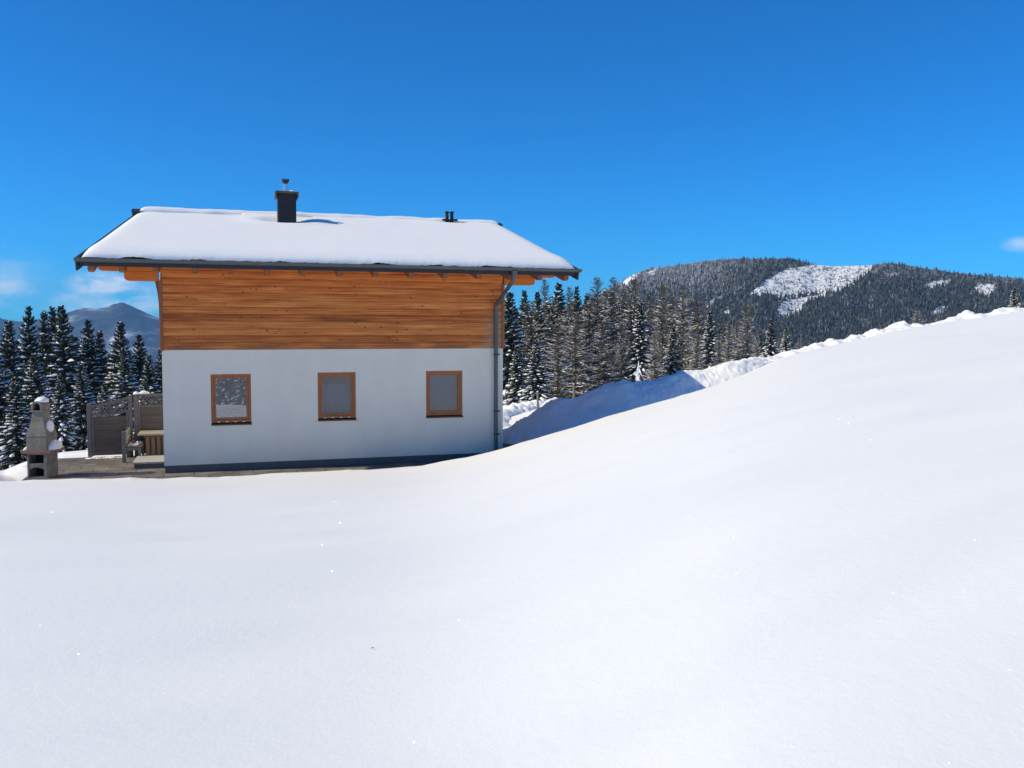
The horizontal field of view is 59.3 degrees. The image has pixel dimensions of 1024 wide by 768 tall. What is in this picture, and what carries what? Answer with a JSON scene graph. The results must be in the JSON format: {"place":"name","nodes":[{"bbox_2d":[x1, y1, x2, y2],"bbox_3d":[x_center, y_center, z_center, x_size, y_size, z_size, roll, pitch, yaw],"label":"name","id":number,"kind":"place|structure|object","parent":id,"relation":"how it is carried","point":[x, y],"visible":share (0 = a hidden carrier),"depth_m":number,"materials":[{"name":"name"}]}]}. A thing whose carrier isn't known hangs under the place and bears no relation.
{"place":"outdoors","nodes":[
{"label":"outdoors","id":0,"kind":"place"},
{"bbox_2d":[0,302,245,402],"bbox_3d":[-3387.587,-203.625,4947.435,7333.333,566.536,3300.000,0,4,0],"label":"mountain","id":1,"kind":"structure","parent":0,"point":[134,320],"depth_m":5080.85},
{"bbox_2d":[0,311,1023,767],"bbox_3d":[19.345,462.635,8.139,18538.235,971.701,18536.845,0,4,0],"label":"snow field","id":2,"kind":"structure","parent":0,"point":[810,559],"depth_m":5.89,"materials":[{"name":"white snow"}]},
{"bbox_2d":[0,350,19,469],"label":"spruce tree","id":3,"kind":"object","parent":2,"relation":"on","point":[4,389],"visible":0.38,"depth_m":70.02,"materials":[{"name":"green plant"}]},
{"bbox_2d":[0,371,30,469],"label":"spruce tree","id":4,"kind":"object","parent":2,"relation":"on","point":[15,455],"visible":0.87,"depth_m":61.96,"materials":[{"name":"green plant"}]},
{"bbox_2d":[0,321,32,442],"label":"spruce tree","id":5,"kind":"object","parent":2,"relation":"on","point":[12,358],"visible":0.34,"depth_m":79.68,"materials":[{"name":"green plant"}]},
{"bbox_2d":[13,306,53,411],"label":"spruce tree","id":6,"kind":"object","parent":2,"relation":"on","point":[28,343],"visible":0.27,"depth_m":87.88,"materials":[{"name":"green plant"}]},
{"bbox_2d":[11,353,57,459],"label":"spruce tree","id":7,"kind":"object","parent":2,"relation":"on","point":[35,382],"visible":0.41,"depth_m":65.96,"materials":[{"name":"green plant"}]},
{"bbox_2d":[36,310,63,401],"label":"spruce tree","id":8,"kind":"object","parent":2,"relation":"on","point":[44,337],"visible":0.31,"depth_m":95.44,"materials":[{"name":"green plant"}]},
{"bbox_2d":[40,306,71,393],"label":"spruce tree","id":9,"kind":"object","parent":2,"relation":"on","point":[52,313],"visible":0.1,"depth_m":99.20,"materials":[{"name":"green plant"}]},
{"bbox_2d":[41,305,89,444],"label":"spruce tree","id":10,"kind":"object","parent":2,"relation":"on","point":[70,363],"visible":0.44,"depth_m":83.55,"materials":[{"name":"green plant"}]},
{"bbox_2d":[50,374,83,452],"bbox_3d":[-31.161,2.347,62.222,3.122,6.132,2.910,2,4,32],"label":"spruce tree","id":11,"kind":"object","parent":2,"relation":"on","point":[60,408],"visible":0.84,"depth_m":62.08,"materials":[{"name":"green plant"}]},
{"bbox_2d":[66,336,86,398],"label":"spruce tree","id":12,"kind":"object","parent":2,"relation":"on","point":[77,348],"visible":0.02,"depth_m":108.13,"materials":[{"name":"green plant"}]},
{"bbox_2d":[64,363,96,450],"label":"spruce tree","id":13,"kind":"object","parent":2,"relation":"on","point":[80,390],"visible":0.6,"depth_m":65.97,"materials":[{"name":"green plant"}]},
{"bbox_2d":[70,320,105,411],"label":"spruce tree","id":14,"kind":"object","parent":2,"relation":"on","point":[91,361],"visible":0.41,"depth_m":89.90,"materials":[{"name":"green plant"}]},
{"bbox_2d":[83,381,114,449],"bbox_3d":[-29.086,2.761,64.340,3.325,5.982,3.096,1,5,-12],"label":"spruce tree","id":15,"kind":"object","parent":2,"relation":"on","point":[104,396],"visible":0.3,"depth_m":64.00,"materials":[{"name":"green plant"}]},
{"bbox_2d":[91,330,117,407],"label":"spruce tree","id":16,"kind":"object","parent":2,"relation":"on","point":[101,345],"visible":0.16,"depth_m":94.56,"materials":[{"name":"green plant"}]},
{"bbox_2d":[99,322,140,413],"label":"spruce tree","id":17,"kind":"object","parent":2,"relation":"on","point":[119,343],"visible":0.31,"depth_m":88.00,"materials":[{"name":"green plant"}]},
{"bbox_2d":[109,348,140,440],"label":"spruce tree","id":18,"kind":"object","parent":2,"relation":"on","point":[122,376],"visible":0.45,"depth_m":75.84,"materials":[{"name":"green plant"}]},
{"bbox_2d":[131,334,150,404],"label":"spruce tree","id":19,"kind":"object","parent":2,"relation":"on","point":[139,350],"visible":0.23,"depth_m":91.91,"materials":[{"name":"green plant"}]},
{"bbox_2d":[133,377,155,434],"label":"spruce tree","id":20,"kind":"object","parent":2,"relation":"on","point":[144,386],"visible":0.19,"depth_m":72.08,"materials":[{"name":"green plant"}]},
{"bbox_2d":[133,354,161,435],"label":"spruce tree","id":21,"kind":"object","parent":2,"relation":"on","point":[148,371],"visible":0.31,"depth_m":84.06,"materials":[{"name":"green plant"}]},
{"bbox_2d":[153,347,162,402],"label":"spruce tree","id":22,"kind":"object","parent":2,"relation":"on","point":[158,364],"visible":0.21,"depth_m":85.85,"materials":[{"name":"green plant"}]},
{"bbox_2d":[216,379,237,404],"bbox_3d":[-19.842,-0.636,62.104,2.388,5.545,2.438,-2,4,-35],"label":"spruce tree","id":23,"kind":"object","parent":2,"relation":"on","point":[223,394],"visible":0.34,"depth_m":61.83,"materials":[{"name":"grey plant"}]},
{"bbox_2d":[228,378,245,404],"bbox_3d":[-16.957,-0.162,57.042,2.029,4.477,2.039,-2,5,-21],"label":"spruce tree","id":24,"kind":"object","parent":2,"relation":"on","point":[240,397],"visible":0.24,"depth_m":56.80,"materials":[{"name":"grey plant"}]},
{"bbox_2d":[21,443,514,480],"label":"terrace","id":25,"kind":"structure","parent":2,"relation":"on","point":[85,468],"depth_m":20.11,"materials":[{"name":"grey stone"}]},
{"bbox_2d":[21,396,63,477],"bbox_3d":[-9.994,1.115,19.209,0.686,1.725,0.622,0,4,-1],"label":"garden barbecue","id":26,"kind":"object","parent":25,"relation":"on","point":[42,448],"visible":1,"depth_m":18.99,"materials":[{"name":"concrete"}]},
{"bbox_2d":[86,456,121,458],"bbox_3d":[-9.856,1.790,21.964,1.054,0.051,0.154,-1,4,-17],"label":"snow patch","id":27,"kind":"object","parent":25,"relation":"on","point":[103,457],"visible":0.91,"depth_m":21.88,"materials":[{"name":"white snow"}]},
{"bbox_2d":[87,395,133,457],"bbox_3d":[-9.834,1.040,22.029,1.020,1.520,0.090,-1,4,-17],"label":"lattice fence","id":28,"kind":"object","parent":25,"relation":"on","point":[104,433],"visible":0.98,"depth_m":22.01,"materials":[{"name":"grey wood"}]},
{"bbox_2d":[122,427,145,462],"bbox_3d":[-9.103,1.455,21.676,0.440,0.740,0.950,-1,4,-17],"label":"chair","id":29,"kind":"object","parent":25,"relation":"on","point":[128,446],"visible":0.95,"depth_m":21.28,"materials":[{"name":"brown wood"}]},
{"bbox_2d":[133,391,163,456],"bbox_3d":[-8.912,0.972,22.325,0.881,1.622,0.122,-1,4,-17],"label":"lattice fence","id":30,"kind":"object","parent":25,"relation":"on","point":[148,417],"visible":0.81,"depth_m":22.26,"materials":[{"name":"grey wood"}]},
{"bbox_2d":[133,455,164,468],"bbox_3d":[-8.349,1.804,20.849,0.710,0.150,1.070,-1,4,-17],"label":"terrace step","id":31,"kind":"object","parent":25,"relation":"on","point":[145,462],"visible":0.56,"depth_m":20.42,"materials":[{"name":"stone"}]},
{"bbox_2d":[137,430,163,455],"bbox_3d":[-8.722,1.488,21.951,0.690,0.640,0.830,-1,4,-17],"label":"garden table","id":32,"kind":"object","parent":25,"relation":"on","point":[154,442],"visible":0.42,"depth_m":21.74,"materials":[{"name":"brown wood"}]},
{"bbox_2d":[73,178,581,472],"bbox_3d":[-5.109,-1.769,24.584,10.870,7.425,10.496,-1,4,-17],"label":"chalet","id":33,"kind":"object","parent":25,"relation":"on","point":[341,339],"visible":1,"depth_m":20.65,"materials":[{"name":"paint"}]},
{"bbox_2d":[211,374,251,425],"bbox_3d":[-6.242,0.346,20.030,0.861,1.135,0.155,-1,4,-17],"label":"window","id":34,"kind":"structure","parent":33,"relation":"in","point":[246,420],"depth_m":20.02,"materials":[{"name":"brown wood"}]},
{"bbox_2d":[318,372,356,420],"bbox_3d":[-4.069,0.280,20.829,0.983,1.115,0.382,-1,4,-17],"label":"window","id":35,"kind":"structure","parent":33,"relation":"in","point":[336,402],"depth_m":20.92,"materials":[{"name":"brown wood"}]},
{"bbox_2d":[426,371,462,417],"bbox_3d":[-1.658,0.236,21.586,1.007,1.118,0.382,-1,4,-17],"label":"window","id":36,"kind":"structure","parent":33,"relation":"in","point":[443,388],"depth_m":21.67,"materials":[{"name":"brown wood"}]},
{"bbox_2d":[503,305,523,379],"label":"spruce tree","id":37,"kind":"object","parent":2,"relation":"on","point":[514,328],"visible":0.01,"depth_m":111.58,"materials":[{"name":"green plant"}]},
{"bbox_2d":[503,291,529,404],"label":"spruce tree","id":38,"kind":"object","parent":2,"relation":"on","point":[511,338],"visible":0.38,"depth_m":83.62,"materials":[{"name":"green plant"}]},
{"bbox_2d":[503,345,529,405],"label":"spruce tree","id":39,"kind":"object","parent":2,"relation":"on","point":[514,371],"visible":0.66,"depth_m":71.85,"materials":[{"name":"green plant"}]},
{"bbox_2d":[511,290,538,394],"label":"spruce tree","id":40,"kind":"object","parent":2,"relation":"on","point":[521,305],"visible":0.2,"depth_m":91.52,"materials":[{"name":"green plant"}]},
{"bbox_2d":[503,397,556,426],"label":"snow bank","id":41,"kind":"structure","parent":2,"relation":"on","point":[511,410],"depth_m":37.32,"materials":[{"name":"white snow"}]},
{"bbox_2d":[536,391,538,408],"bbox_3d":[1.029,0.838,36.124,0.101,1.133,0.096,0,4,0],"label":"fence post","id":42,"kind":"object","parent":41,"relation":"on","point":[537,399],"visible":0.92,"depth_m":36.08,"materials":[{"name":"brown wood"}]},
{"bbox_2d":[515,301,552,395],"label":"tree","id":43,"kind":"object","parent":2,"relation":"on","point":[534,327],"visible":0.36,"depth_m":89.54,"materials":[{"name":"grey plant"}]},
{"bbox_2d":[517,339,556,402],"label":"spruce tree","id":44,"kind":"object","parent":2,"relation":"on","point":[533,371],"visible":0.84,"depth_m":69.86,"materials":[{"name":"green plant"}]},
{"bbox_2d":[526,290,547,384],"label":"spruce tree","id":45,"kind":"object","parent":2,"relation":"on","point":[537,300],"visible":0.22,"depth_m":97.40,"materials":[{"name":"green plant"}]},
{"bbox_2d":[535,279,550,348],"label":"larch tree","id":46,"kind":"object","parent":2,"relation":"on","point":[545,297],"visible":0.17,"depth_m":105.41,"materials":[{"name":"grey plant"}]},
{"bbox_2d":[538,303,553,327],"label":"spruce tree","id":47,"kind":"object","parent":2,"relation":"on","point":[547,313],"visible":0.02,"depth_m":113.47,"materials":[{"name":"green plant"}]},
{"bbox_2d":[528,297,572,396],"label":"larch tree","id":48,"kind":"object","parent":2,"relation":"on","point":[550,321],"visible":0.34,"depth_m":91.52,"materials":[{"name":"grey plant"}]},
{"bbox_2d":[542,282,569,397],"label":"spruce tree","id":49,"kind":"object","parent":2,"relation":"on","point":[559,296],"visible":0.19,"depth_m":94.46,"materials":[{"name":"green plant"}]},
{"bbox_2d":[542,320,582,397],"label":"larch tree","id":50,"kind":"object","parent":2,"relation":"on","point":[555,362],"visible":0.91,"depth_m":79.98,"materials":[{"name":"plant"}]},
{"bbox_2d":[564,286,573,329],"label":"larch tree","id":51,"kind":"object","parent":2,"relation":"on","point":[570,293],"visible":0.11,"depth_m":101.32,"materials":[{"name":"grey plant"}]},
{"bbox_2d":[541,300,600,397],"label":"larch tree","id":52,"kind":"object","parent":2,"relation":"on","point":[567,318],"visible":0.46,"depth_m":87.67,"materials":[{"name":"grey plant"}]},
{"bbox_2d":[551,313,600,397],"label":"larch tree","id":53,"kind":"object","parent":2,"relation":"on","point":[576,363],"visible":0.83,"depth_m":83.73,"materials":[{"name":"plant"}]},
{"bbox_2d":[558,286,595,397],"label":"spruce tree","id":54,"kind":"object","parent":2,"relation":"on","point":[578,300],"visible":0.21,"depth_m":93.61,"materials":[{"name":"green plant"}]},
{"bbox_2d":[580,294,595,387],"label":"spruce tree","id":55,"kind":"object","parent":2,"relation":"on","point":[586,299],"visible":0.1,"depth_m":103.71,"materials":[{"name":"green plant"}]},
{"bbox_2d":[560,293,617,389],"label":"larch tree","id":56,"kind":"object","parent":2,"relation":"on","point":[591,316],"visible":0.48,"depth_m":89.81,"materials":[{"name":"grey plant"}]},
{"bbox_2d":[575,320,626,391],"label":"larch tree","id":57,"kind":"object","parent":2,"relation":"on","point":[601,376],"visible":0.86,"depth_m":82.82,"materials":[{"name":"grey plant"}]},
{"bbox_2d":[581,276,626,386],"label":"larch tree","id":58,"kind":"object","parent":2,"relation":"on","point":[597,294],"visible":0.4,"depth_m":95.70,"materials":[{"name":"grey plant"}]},
{"bbox_2d":[590,290,632,381],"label":"larch tree","id":59,"kind":"object","parent":2,"relation":"on","point":[607,318],"visible":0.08,"depth_m":101.69,"materials":[{"name":"grey plant"}]},
{"bbox_2d":[594,277,631,380],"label":"larch tree","id":60,"kind":"object","parent":2,"relation":"on","point":[614,301],"visible":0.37,"depth_m":98.61,"materials":[{"name":"grey plant"}]},
{"bbox_2d":[609,304,629,354],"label":"spruce tree","id":61,"kind":"object","parent":2,"relation":"on","point":[623,318],"visible":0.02,"depth_m":111.66,"materials":[{"name":"green plant"}]},
{"bbox_2d":[611,288,633,371],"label":"larch tree","id":62,"kind":"object","parent":2,"relation":"on","point":[624,299],"visible":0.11,"depth_m":103.34,"materials":[{"name":"grey plant"}]},
{"bbox_2d":[606,326,640,382],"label":"larch tree","id":63,"kind":"object","parent":2,"relation":"on","point":[620,360],"visible":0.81,"depth_m":81.91,"materials":[{"name":"brown plant"}]},
{"bbox_2d":[603,279,659,380],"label":"larch tree","id":64,"kind":"object","parent":2,"relation":"on","point":[632,309],"visible":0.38,"depth_m":94.67,"materials":[{"name":"brown plant"}]},
{"bbox_2d":[635,361,641,380],"bbox_3d":[8.217,-0.454,58.049,0.654,2.058,0.795,-2,4,-35],"label":"sapling","id":65,"kind":"object","parent":2,"relation":"on","point":[637,373],"visible":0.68,"depth_m":58.00,"materials":[{"name":"white plant"}]},
{"bbox_2d":[626,300,656,381],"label":"spruce tree","id":66,"kind":"object","parent":2,"relation":"on","point":[639,331],"visible":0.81,"depth_m":81.75,"materials":[{"name":"green plant"}]},
{"bbox_2d":[628,295,670,378],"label":"larch tree","id":67,"kind":"object","parent":2,"relation":"on","point":[649,302],"visible":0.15,"depth_m":102.68,"materials":[{"name":"brown plant"}]},
{"bbox_2d":[639,331,668,380],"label":"larch tree","id":68,"kind":"object","parent":2,"relation":"on","point":[653,372],"visible":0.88,"depth_m":79.95,"materials":[{"name":"brown plant"}]},
{"bbox_2d":[644,313,664,353],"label":"spruce tree","id":69,"kind":"object","parent":2,"relation":"on","point":[651,327],"visible":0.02,"depth_m":109.49,"materials":[{"name":"green plant"}]},
{"bbox_2d":[636,282,688,378],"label":"larch tree","id":70,"kind":"object","parent":2,"relation":"on","point":[658,323],"visible":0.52,"depth_m":92.65,"materials":[{"name":"brown plant"}]},
{"bbox_2d":[657,325,683,376],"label":"spruce tree","id":71,"kind":"object","parent":2,"relation":"on","point":[672,352],"visible":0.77,"depth_m":83.79,"materials":[{"name":"green plant"}]},
{"bbox_2d":[657,295,686,374],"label":"larch tree","id":72,"kind":"object","parent":2,"relation":"on","point":[673,300],"visible":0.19,"depth_m":101.51,"materials":[{"name":"brown plant"}]},
{"bbox_2d":[656,308,689,369],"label":"spruce tree","id":73,"kind":"object","parent":2,"relation":"on","point":[670,334],"visible":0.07,"depth_m":107.52,"materials":[{"name":"green plant"}]},
{"bbox_2d":[657,284,698,374],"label":"larch tree","id":74,"kind":"object","parent":2,"relation":"on","point":[681,326],"visible":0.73,"depth_m":89.70,"materials":[{"name":"brown plant"}]},
{"bbox_2d":[675,313,691,353],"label":"spruce tree","id":75,"kind":"object","parent":2,"relation":"on","point":[684,325],"visible":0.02,"depth_m":111.71,"materials":[{"name":"green plant"}]},
{"bbox_2d":[680,299,706,368],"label":"larch tree","id":76,"kind":"object","parent":2,"relation":"on","point":[691,337],"visible":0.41,"depth_m":97.57,"materials":[{"name":"brown plant"}]},
{"bbox_2d":[683,316,703,366],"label":"spruce tree","id":77,"kind":"object","parent":2,"relation":"on","point":[702,333],"visible":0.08,"depth_m":107.35,"materials":[{"name":"green plant"}]},
{"bbox_2d":[685,330,710,369],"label":"larch tree","id":78,"kind":"object","parent":2,"relation":"on","point":[696,347],"visible":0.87,"depth_m":79.89,"materials":[{"name":"brown plant"}]},
{"bbox_2d":[692,310,724,369],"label":"spruce tree","id":79,"kind":"object","parent":2,"relation":"on","point":[709,339],"visible":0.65,"depth_m":83.80,"materials":[{"name":"green plant"}]},
{"bbox_2d":[707,334,729,366],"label":"larch tree","id":80,"kind":"object","parent":2,"relation":"on","point":[718,354],"visible":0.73,"depth_m":79.96,"materials":[{"name":"brown plant"}]},
{"bbox_2d":[711,328,729,359],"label":"spruce tree","id":81,"kind":"object","parent":2,"relation":"on","point":[723,340],"visible":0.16,"depth_m":107.65,"materials":[{"name":"green plant"}]},
{"bbox_2d":[714,320,730,362],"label":"larch tree","id":82,"kind":"object","parent":2,"relation":"on","point":[720,328],"visible":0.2,"depth_m":97.55,"materials":[{"name":"brown plant"}]},
{"bbox_2d":[721,320,738,361],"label":"larch tree","id":83,"kind":"object","parent":2,"relation":"on","point":[729,348],"visible":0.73,"depth_m":88.79,"materials":[{"name":"grey plant"}]},
{"bbox_2d":[725,333,744,360],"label":"spruce tree","id":84,"kind":"object","parent":2,"relation":"on","point":[742,354],"visible":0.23,"depth_m":104.66,"materials":[{"name":"green plant"}]},
{"bbox_2d":[729,320,745,360],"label":"larch tree","id":85,"kind":"object","parent":2,"relation":"on","point":[736,331],"visible":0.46,"depth_m":95.77,"materials":[{"name":"brown plant"}]},
{"bbox_2d":[731,304,761,358],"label":"larch tree","id":86,"kind":"object","parent":2,"relation":"on","point":[744,337],"visible":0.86,"depth_m":91.73,"materials":[{"name":"brown plant"}]},
{"bbox_2d":[749,330,762,356],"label":"larch tree","id":87,"kind":"object","parent":2,"relation":"on","point":[755,351],"visible":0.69,"depth_m":81.93,"materials":[{"name":"grey plant"}]},
{"bbox_2d":[753,334,764,355],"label":"spruce tree","id":88,"kind":"object","parent":2,"relation":"on","point":[762,346],"visible":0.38,"depth_m":99.71,"materials":[{"name":"green plant"}]},
{"bbox_2d":[503,307,1023,443],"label":"snow bank","id":89,"kind":"structure","parent":2,"relation":"on","point":[562,414],"depth_m":25.07,"materials":[{"name":"white snow"}]},
{"bbox_2d":[759,319,778,356],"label":"spruce tree","id":90,"kind":"object","parent":2,"relation":"on","point":[770,336],"visible":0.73,"depth_m":79.78,"materials":[{"name":"green plant"}]},
{"bbox_2d":[776,336,783,352],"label":"larch tree","id":91,"kind":"object","parent":2,"relation":"on","point":[779,339],"visible":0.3,"depth_m":89.90,"materials":[{"name":"grey plant"}]},
{"bbox_2d":[778,327,792,352],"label":"spruce tree","id":92,"kind":"object","parent":2,"relation":"on","point":[785,340],"visible":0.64,"depth_m":77.85,"materials":[{"name":"green plant"}]},
{"bbox_2d":[796,340,802,349],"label":"larch tree","id":93,"kind":"object","parent":2,"relation":"on","point":[799,344],"visible":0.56,"depth_m":76.94,"materials":[{"name":"grey plant"}]},
{"bbox_2d":[910,307,926,323],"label":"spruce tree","id":94,"kind":"object","parent":2,"relation":"on","point":[918,318],"visible":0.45,"depth_m":73.77,"materials":[{"name":"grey plant"}]},
{"bbox_2d":[1007,287,1021,307],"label":"spruce tree","id":95,"kind":"object","parent":2,"relation":"on","point":[1013,296],"visible":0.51,"depth_m":71.64,"materials":[{"name":"green plant"}]},
{"bbox_2d":[0,0,1023,320],"label":"sky","id":96,"kind":"structure","parent":0,"point":[619,139],"materials":[{"name":"blue"}]},
{"bbox_2d":[585,258,1023,355],"bbox_3d":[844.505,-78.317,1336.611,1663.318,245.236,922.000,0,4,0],"label":"hillside","id":97,"kind":"structure","parent":0,"point":[810,284],"depth_m":1468.86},
{"bbox_2d":[580,255,1023,357],"bbox_3d":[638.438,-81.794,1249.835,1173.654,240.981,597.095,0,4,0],"label":"conifer forest","id":98,"kind":"object","parent":97,"relation":"on","point":[803,327],"visible":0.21,"depth_m":1401.82,"materials":[{"name":"green plant"}]}
]}

